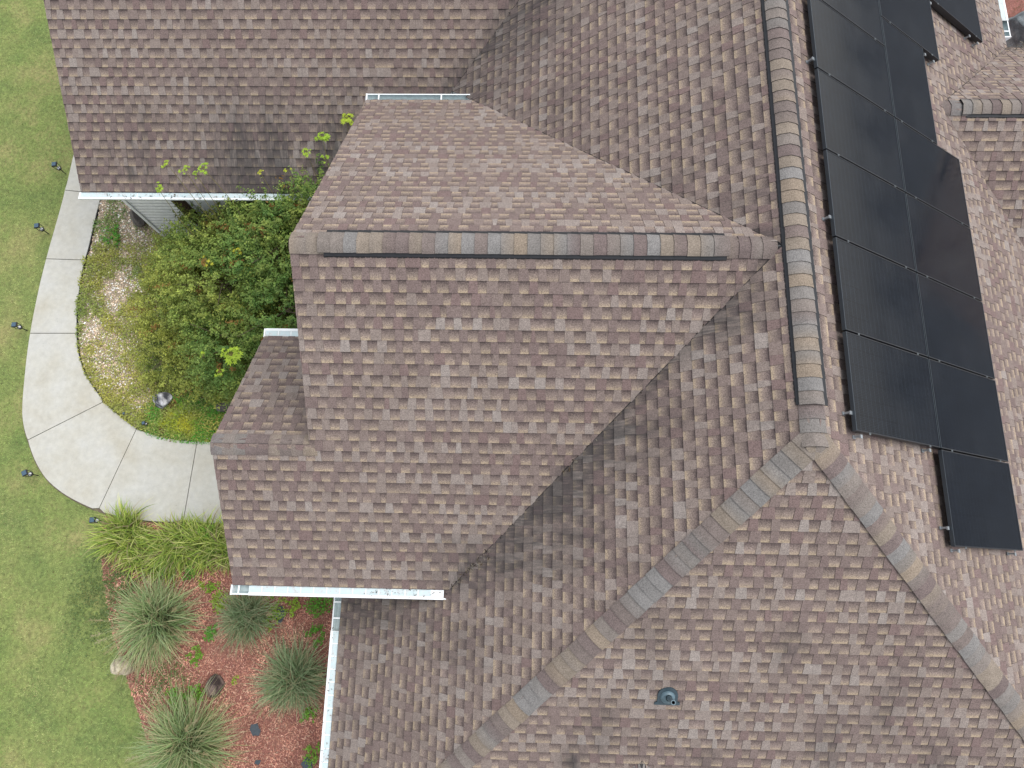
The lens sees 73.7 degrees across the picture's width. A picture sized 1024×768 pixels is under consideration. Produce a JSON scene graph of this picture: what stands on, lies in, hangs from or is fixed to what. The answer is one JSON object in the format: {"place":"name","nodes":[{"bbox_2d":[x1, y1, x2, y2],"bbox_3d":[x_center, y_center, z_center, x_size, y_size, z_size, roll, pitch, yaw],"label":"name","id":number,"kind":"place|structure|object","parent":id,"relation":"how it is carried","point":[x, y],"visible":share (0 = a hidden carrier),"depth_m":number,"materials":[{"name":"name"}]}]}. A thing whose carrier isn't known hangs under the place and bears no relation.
{"place":"outdoors","nodes":[
{"label":"outdoors","id":0,"kind":"place"},
{"bbox_2d":[0,0,151,767],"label":"lawn","id":1,"kind":"structure","parent":0,"point":[39,528],"depth_m":13.05,"materials":[{"name":"green plant"}]},
{"bbox_2d":[11,322,27,330],"bbox_3d":[-10.023,-1.143,13.969,0.104,0.446,0.104,-5,75,0],"label":"path light","id":2,"kind":"object","parent":1,"relation":"on","point":[14,325],"visible":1,"depth_m":13.81,"materials":[{"name":"black plastic"}]},
{"bbox_2d":[21,469,38,476],"bbox_3d":[-9.258,1.744,13.189,0.104,0.446,0.104,-27,76,-6],"label":"path light","id":3,"kind":"object","parent":1,"relation":"on","point":[25,473],"visible":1,"depth_m":13.01,"materials":[{"name":"black plastic"}]},
{"bbox_2d":[34,223,48,233],"bbox_3d":[-9.950,-3.264,14.522,0.106,0.455,0.106,-10,75,-1],"label":"path light","id":4,"kind":"object","parent":1,"relation":"on","point":[37,225],"visible":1,"depth_m":14.35,"materials":[{"name":"black plastic"}]},
{"bbox_2d":[51,162,65,173],"bbox_3d":[-9.832,-4.670,14.890,0.106,0.455,0.106,-7,75,-1],"label":"path light","id":5,"kind":"object","parent":1,"relation":"on","point":[54,164],"visible":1,"depth_m":14.71,"materials":[{"name":"black plastic"}]},
{"bbox_2d":[89,517,100,522],"bbox_3d":[-7.812,2.583,12.931,0.104,0.446,0.104,-5,75,0],"label":"path light","id":6,"kind":"object","parent":1,"relation":"on","point":[92,520],"visible":0.73,"depth_m":12.72,"materials":[{"name":"black plastic"}]},
{"bbox_2d":[78,200,293,440],"bbox_3d":[-5.314,-1.839,14.207,7.502,0.001,6.250,1,75,2],"label":"gravel bed","id":7,"kind":"object","parent":1,"relation":"on","point":[116,293],"visible":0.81,"depth_m":14.23,"materials":[{"name":"beige gravel"}]},
{"bbox_2d":[99,224,120,246],"bbox_3d":[-8.532,-3.150,14.548,0.464,0.185,0.554,1,75,2],"label":"leafy weed","id":8,"kind":"object","parent":7,"relation":"on","point":[115,235],"visible":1,"depth_m":14.54,"materials":[{"name":"green plant"}]},
{"bbox_2d":[77,209,197,442],"bbox_3d":[-8.187,-0.958,14.022,1.506,0.060,5.830,-28,76,-6],"label":"bed edging","id":9,"kind":"object","parent":7,"relation":"on","point":[92,235],"visible":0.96,"depth_m":14.22,"materials":[{"name":"black plastic"}]},
{"bbox_2d":[129,209,145,227],"bbox_3d":[-7.989,-3.565,14.592,0.335,0.372,0.477,-9,75,-1],"label":"rock","id":10,"kind":"object","parent":7,"relation":"on","point":[138,221],"visible":0.49,"depth_m":14.48,"materials":[{"name":"stone"}]},
{"bbox_2d":[152,392,172,408],"bbox_3d":[-6.931,0.326,13.573,0.362,0.308,0.340,1,75,2],"label":"boulder","id":11,"kind":"object","parent":7,"relation":"on","point":[163,400],"visible":0.94,"depth_m":13.47,"materials":[{"name":"stone"}]},
{"bbox_2d":[138,387,225,444],"bbox_3d":[-6.364,0.598,13.506,2.176,0.167,1.218,1,75,2],"label":"bright ground cover","id":12,"kind":"object","parent":7,"relation":"on","point":[187,425],"visible":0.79,"depth_m":13.47,"materials":[{"name":"green plant"}]},
{"bbox_2d":[74,200,296,441],"bbox_3d":[-6.566,-1.742,14.119,5.045,0.197,5.984,1,75,2],"label":"weedy ground cover","id":13,"kind":"object","parent":7,"relation":"on","point":[108,396],"visible":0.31,"depth_m":13.91,"materials":[{"name":"green plant"}]},
{"bbox_2d":[216,400,231,411],"bbox_3d":[-5.682,0.449,13.536,0.378,0.211,0.219,-12,75,-2],"label":"rock","id":14,"kind":"object","parent":7,"relation":"on","point":[222,408],"visible":0.45,"depth_m":13.46,"materials":[{"name":"stone"}]},
{"bbox_2d":[122,153,330,409],"bbox_3d":[-4.835,-1.429,12.408,5.474,3.313,4.542,1,75,2],"label":"overgrown shrub","id":15,"kind":"object","parent":7,"relation":"on","point":[258,286],"visible":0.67,"depth_m":12.15,"materials":[{"name":"green plant"}]},
{"bbox_2d":[154,181,198,240],"bbox_3d":[-5.822,-2.873,12.238,0.145,1.773,0.698,-20,76,-4],"label":"sapling","id":16,"kind":"object","parent":15,"relation":"on","point":[159,190],"visible":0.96,"depth_m":11.49,"materials":[{"name":"yellow"}]},
{"bbox_2d":[160,160,218,229],"bbox_3d":[-5.580,-3.086,12.242,0.189,1.866,1.040,-29,76,-6],"label":"sapling","id":17,"kind":"object","parent":15,"relation":"on","point":[165,164],"visible":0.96,"depth_m":11.71,"materials":[{"name":"yellow"}]},
{"bbox_2d":[178,165,224,231],"bbox_3d":[-5.424,-3.078,12.257,0.230,1.824,0.865,-11,75,-1],"label":"sapling","id":18,"kind":"object","parent":15,"relation":"on","point":[184,169],"visible":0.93,"depth_m":11.54,"materials":[{"name":"yellow"}]},
{"bbox_2d":[192,171,231,232],"bbox_3d":[-5.253,-3.038,12.251,0.128,1.806,0.680,-9,75,-1],"label":"sapling","id":19,"kind":"object","parent":15,"relation":"on","point":[193,173],"visible":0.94,"depth_m":11.75,"materials":[{"name":"yellow"}]},
{"bbox_2d":[197,162,237,208],"bbox_3d":[-4.958,-3.041,12.210,0.224,1.874,1.064,-27,76,-5],"label":"sapling","id":20,"kind":"object","parent":15,"relation":"on","point":[205,167],"visible":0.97,"depth_m":11.45,"materials":[{"name":"yellow"}]},
{"bbox_2d":[203,255,237,282],"bbox_3d":[-5.190,-1.956,12.241,0.174,1.268,0.234,-23,76,-4],"label":"sapling","id":21,"kind":"object","parent":15,"relation":"on","point":[207,260],"visible":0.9,"depth_m":11.65,"materials":[{"name":"yellow"}]},
{"bbox_2d":[214,369,233,376],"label":"sapling","id":22,"kind":"object","parent":15,"relation":"in","point":[220,374],"visible":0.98,"depth_m":11.53,"materials":[{"name":"green plant"}]},
{"bbox_2d":[220,346,250,365],"bbox_3d":[-4.670,-0.357,11.885,0.384,1.117,0.380,23,77,7],"label":"sapling","id":23,"kind":"object","parent":15,"relation":"in","point":[235,355],"visible":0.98,"depth_m":11.39,"materials":[{"name":"green plant"}]},
{"bbox_2d":[232,248,254,263],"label":"sapling","id":24,"kind":"object","parent":15,"relation":"in","point":[240,252],"visible":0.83,"depth_m":11.69,"materials":[{"name":"green"}]},
{"bbox_2d":[301,147,317,178],"bbox_3d":[-3.378,-3.272,12.231,0.174,1.875,1.046,-7,75,0],"label":"sapling","id":25,"kind":"object","parent":15,"relation":"on","point":[305,153],"visible":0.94,"depth_m":11.45,"materials":[{"name":"green plant"}]},
{"bbox_2d":[314,131,329,162],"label":"sapling","id":26,"kind":"object","parent":15,"relation":"on","point":[325,137],"visible":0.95,"depth_m":11.42,"materials":[{"name":"green plant"}]},
{"bbox_2d":[320,155,328,166],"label":"sapling","id":27,"kind":"object","parent":15,"relation":"on","point":[326,156],"visible":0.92,"depth_m":11.48,"materials":[{"name":"green plant"}]},
{"bbox_2d":[340,113,353,126],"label":"sapling","id":28,"kind":"object","parent":15,"relation":"on","point":[347,119],"visible":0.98,"depth_m":11.43,"materials":[{"name":"green plant"}]},
{"bbox_2d":[101,515,333,767],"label":"mulch bed","id":29,"kind":"object","parent":1,"relation":"on","point":[311,732],"visible":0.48,"depth_m":12.35,"materials":[{"name":"brown wood"}]},
{"bbox_2d":[76,494,156,571],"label":"border grass","id":30,"kind":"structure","parent":29,"relation":"on","point":[121,524],"depth_m":12.75,"materials":[{"name":"green plant"}]},
{"bbox_2d":[110,654,135,674],"bbox_3d":[-6.896,5.003,12.191,0.388,0.663,0.326,1,75,2],"label":"boulder","id":31,"kind":"object","parent":29,"relation":"on","point":[115,670],"visible":0.66,"depth_m":11.96,"materials":[{"name":"stone"}]},
{"bbox_2d":[59,529,213,729],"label":"grassy weeds","id":32,"kind":"object","parent":29,"relation":"on","point":[111,592],"visible":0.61,"depth_m":12.66,"materials":[{"name":"green plant"}]},
{"bbox_2d":[108,525,172,586],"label":"border grass","id":33,"kind":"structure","parent":29,"relation":"on","point":[132,567],"depth_m":12.71,"materials":[{"name":"green plant"}]},
{"bbox_2d":[87,563,218,692],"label":"fountain grass","id":34,"kind":"object","parent":29,"relation":"on","point":[154,621],"depth_m":12.09,"materials":[{"name":"green plant"}]},
{"bbox_2d":[133,508,209,586],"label":"border grass","id":35,"kind":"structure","parent":29,"relation":"on","point":[167,534],"depth_m":12.65,"materials":[{"name":"green plant"}]},
{"bbox_2d":[165,687,189,708],"bbox_3d":[-5.964,5.573,12.177,0.491,0.197,0.372,36,79,10],"label":"leafy weed","id":36,"kind":"object","parent":29,"relation":"on","point":[174,688],"visible":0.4,"depth_m":12.15,"materials":[{"name":"green plant"}]},
{"bbox_2d":[115,664,254,767],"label":"fountain grass","id":37,"kind":"object","parent":29,"relation":"on","point":[188,739],"depth_m":11.55,"materials":[{"name":"green plant"}]},
{"bbox_2d":[182,562,196,580],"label":"leafy weed","id":38,"kind":"object","parent":29,"relation":"on","point":[189,573],"visible":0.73,"depth_m":12.68,"materials":[{"name":"green plant"}]},
{"bbox_2d":[185,644,203,667],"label":"leafy weed","id":39,"kind":"object","parent":29,"relation":"on","point":[197,656],"visible":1,"depth_m":12.35,"materials":[{"name":"green plant"}]},
{"bbox_2d":[185,683,206,701],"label":"leafy weed","id":40,"kind":"object","parent":29,"relation":"on","point":[195,690],"visible":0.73,"depth_m":12.18,"materials":[{"name":"green plant"}]},
{"bbox_2d":[169,505,228,583],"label":"border grass","id":41,"kind":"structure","parent":29,"relation":"on","point":[216,524],"depth_m":12.65,"materials":[{"name":"green plant"}]},
{"bbox_2d":[198,580,205,589],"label":"leafy weed","id":42,"kind":"object","parent":29,"relation":"on","point":[201,585],"visible":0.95,"depth_m":12.69,"materials":[{"name":"green plant"}]},
{"bbox_2d":[197,525,213,537],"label":"leafy weed","id":43,"kind":"object","parent":29,"relation":"on","point":[205,530],"visible":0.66,"depth_m":12.68,"materials":[{"name":"green plant"}]},
{"bbox_2d":[202,623,217,641],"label":"leafy weed","id":44,"kind":"object","parent":29,"relation":"on","point":[210,636],"visible":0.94,"depth_m":12.45,"materials":[{"name":"green plant"}]},
{"bbox_2d":[192,515,229,578],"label":"border grass","id":45,"kind":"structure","parent":29,"relation":"on","point":[226,564],"depth_m":12.64,"materials":[{"name":"green plant"}]},
{"bbox_2d":[203,581,220,592],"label":"leafy weed","id":46,"kind":"object","parent":29,"relation":"on","point":[213,587],"visible":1,"depth_m":12.65,"materials":[{"name":"green plant"}]},
{"bbox_2d":[205,674,224,697],"bbox_3d":[-5.289,5.368,12.172,0.298,0.353,0.397,1,75,2],"label":"rock","id":47,"kind":"object","parent":29,"relation":"on","point":[218,684],"visible":0.92,"depth_m":12.07,"materials":[{"name":"stone"}]},
{"bbox_2d":[209,590,230,614],"bbox_3d":[-5.368,3.986,12.591,0.403,0.177,0.379,-40,78,-9],"label":"leafy weed","id":48,"kind":"object","parent":29,"relation":"on","point":[217,595],"visible":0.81,"depth_m":12.58,"materials":[{"name":"green plant"}]},
{"bbox_2d":[262,596,280,621],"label":"leafy weed","id":49,"kind":"object","parent":29,"relation":"on","point":[276,605],"visible":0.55,"depth_m":12.50,"materials":[{"name":"green plant"}]},
{"bbox_2d":[271,610,281,621],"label":"leafy weed","id":50,"kind":"object","parent":29,"relation":"on","point":[280,617],"visible":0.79,"depth_m":12.48,"materials":[{"name":"green plant"}]},
{"bbox_2d":[243,622,328,724],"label":"fountain grass","id":51,"kind":"object","parent":29,"relation":"on","point":[290,682],"depth_m":11.91,"materials":[{"name":"green plant"}]},
{"bbox_2d":[278,596,300,617],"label":"leafy weed","id":52,"kind":"object","parent":29,"relation":"on","point":[294,601],"visible":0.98,"depth_m":12.50,"materials":[{"name":"green plant"}]},
{"bbox_2d":[299,705,317,722],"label":"leafy weed","id":53,"kind":"object","parent":29,"relation":"on","point":[306,713],"visible":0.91,"depth_m":11.95,"materials":[{"name":"green plant"}]},
{"bbox_2d":[302,742,320,767],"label":"leafy weed","id":54,"kind":"object","parent":29,"relation":"on","point":[308,748],"visible":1,"depth_m":11.86,"materials":[{"name":"green plant"}]},
{"bbox_2d":[304,622,325,647],"bbox_3d":[-3.518,4.513,12.357,0.382,0.270,0.443,-40,78,-9],"label":"leafy weed","id":55,"kind":"object","parent":29,"relation":"on","point":[315,629],"visible":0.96,"depth_m":12.33,"materials":[{"name":"green plant"}]},
{"bbox_2d":[303,597,332,618],"bbox_3d":[-3.511,4.029,12.470,0.555,0.297,0.488,1,75,2],"label":"leafy weed","id":56,"kind":"object","parent":29,"relation":"on","point":[314,607],"visible":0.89,"depth_m":12.44,"materials":[{"name":"green plant"}]},
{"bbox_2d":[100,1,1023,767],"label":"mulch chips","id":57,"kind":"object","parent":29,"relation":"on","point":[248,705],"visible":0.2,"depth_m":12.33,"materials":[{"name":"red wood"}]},
{"bbox_2d":[250,723,260,735],"bbox_3d":[-4.524,6.100,12.050,0.170,0.017,0.237,-31,77,-6],"label":"landscape fabric","id":58,"kind":"object","parent":57,"relation":"on","point":[255,730],"visible":1,"depth_m":12.05,"materials":[{"name":"grey fabric"}]},
{"bbox_2d":[274,606,284,622],"bbox_3d":[-4.260,4.226,12.537,0.214,0.016,0.285,28,78,8],"label":"landscape fabric","id":59,"kind":"object","parent":57,"relation":"on","point":[281,619],"visible":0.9,"depth_m":12.54,"materials":[{"name":"grey fabric"}]},
{"bbox_2d":[301,757,312,767],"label":"landscape fabric","id":60,"kind":"object","parent":57,"relation":"on","point":[304,765],"visible":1,"depth_m":11.89,"materials":[{"name":"grey fabric"}]},
{"bbox_2d":[44,0,1023,767],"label":"house","id":61,"kind":"structure","parent":1,"relation":"on","point":[532,444],"depth_m":8.25,"materials":[{"name":"brown"}]},
{"bbox_2d":[806,0,893,116],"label":"solar panel","id":62,"kind":"object","parent":61,"relation":"attached to","point":[848,54],"visible":0.98,"depth_m":8.68,"materials":[{"name":"grey"}]},
{"bbox_2d":[821,0,884,45],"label":"solar panel","id":63,"kind":"object","parent":61,"relation":"attached to","point":[864,16],"visible":0.96,"depth_m":9.14,"materials":[{"name":"grey"}]},
{"bbox_2d":[814,68,904,191],"bbox_3d":[4.327,-3.105,8.460,1.666,0.055,1.105,10,73,-31],"label":"solar panel","id":64,"kind":"object","parent":61,"relation":"attached to","point":[858,130],"visible":0.99,"depth_m":8.40,"materials":[{"name":"grey"}]},
{"bbox_2d":[822,150,915,271],"bbox_3d":[4.266,-2.032,8.199,1.706,0.128,1.105,10,73,-31],"label":"solar panel","id":65,"kind":"object","parent":61,"relation":"attached to","point":[868,211],"visible":0.98,"depth_m":8.11,"materials":[{"name":"grey"}]},
{"bbox_2d":[832,237,927,356],"bbox_3d":[4.278,-0.968,7.898,1.666,0.055,1.105,10,73,-31],"label":"solar panel","id":66,"kind":"object","parent":61,"relation":"attached to","point":[879,298],"visible":0.98,"depth_m":7.83,"materials":[{"name":"grey"}]},
{"bbox_2d":[842,331,939,451],"bbox_3d":[4.217,0.124,7.632,1.706,0.128,1.144,10,73,-31],"label":"solar panel","id":67,"kind":"object","parent":61,"relation":"attached to","point":[890,390],"visible":1,"depth_m":7.55,"materials":[{"name":"grey"}]},
{"bbox_2d":[878,0,938,65],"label":"solar panel","id":68,"kind":"object","parent":61,"relation":"attached to","point":[912,20],"visible":0.85,"depth_m":10.05,"materials":[{"name":"grey"}]},
{"bbox_2d":[881,17,936,144],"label":"solar panel","id":69,"kind":"object","parent":61,"relation":"attached to","point":[911,99],"visible":0.96,"depth_m":9.50,"materials":[{"name":"grey"}]},
{"bbox_2d":[895,118,969,227],"bbox_3d":[5.746,-2.843,9.332,1.667,0.055,1.105,10,73,-31],"label":"solar panel","id":70,"kind":"object","parent":61,"relation":"attached to","point":[932,174],"visible":0.95,"depth_m":9.29,"materials":[{"name":"grey"}]},
{"bbox_2d":[905,193,981,300],"bbox_3d":[5.722,-1.775,9.051,1.667,0.055,1.105,10,73,-31],"label":"solar panel","id":71,"kind":"object","parent":61,"relation":"attached to","point":[943,248],"visible":0.95,"depth_m":9.01,"materials":[{"name":"grey"}]},
{"bbox_2d":[916,273,994,379],"bbox_3d":[5.698,-0.707,8.770,1.667,0.055,1.105,10,73,-31],"label":"solar panel","id":72,"kind":"object","parent":61,"relation":"attached to","point":[955,329],"visible":0.95,"depth_m":8.72,"materials":[{"name":"grey"}]},
{"bbox_2d":[930,0,982,46],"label":"solar panel","id":73,"kind":"object","parent":61,"relation":"attached to","point":[961,15],"visible":0.92,"depth_m":11.21,"materials":[{"name":"grey"}]},
{"bbox_2d":[928,359,1008,461],"bbox_3d":[5.674,0.359,8.490,1.667,0.055,1.100,10,73,-31],"label":"solar panel","id":74,"kind":"object","parent":61,"relation":"attached to","point":[968,413],"visible":0.96,"depth_m":8.44,"materials":[{"name":"grey"}]},
{"bbox_2d":[938,450,1022,555],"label":"solar panel","id":75,"kind":"object","parent":61,"relation":"attached to","point":[980,506],"visible":1,"depth_m":8.14,"materials":[{"name":"grey"}]},
{"bbox_2d":[22,155,222,524],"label":"sidewalk","id":76,"kind":"structure","parent":0,"point":[89,448],"depth_m":13.49,"materials":[{"name":"concrete"}]},
{"bbox_2d":[124,533,188,589],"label":"border grass","id":77,"kind":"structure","parent":0,"point":[151,569],"depth_m":12.65,"materials":[{"name":"green plant"}]},
{"bbox_2d":[206,587,291,659],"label":"fountain grass","id":78,"kind":"object","parent":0,"point":[240,612],"depth_m":12.27,"materials":[{"name":"green plant"}]},
{"bbox_2d":[1005,0,1023,17],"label":"mulch ground","id":79,"kind":"structure","parent":0,"point":[1012,6],"depth_m":15.56,"materials":[{"name":"red wood"}]},
{"bbox_2d":[1006,11,1023,46],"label":"boulder","id":80,"kind":"object","parent":79,"relation":"on","point":[1016,25],"visible":0.37,"depth_m":14.68,"materials":[{"name":"stone"}]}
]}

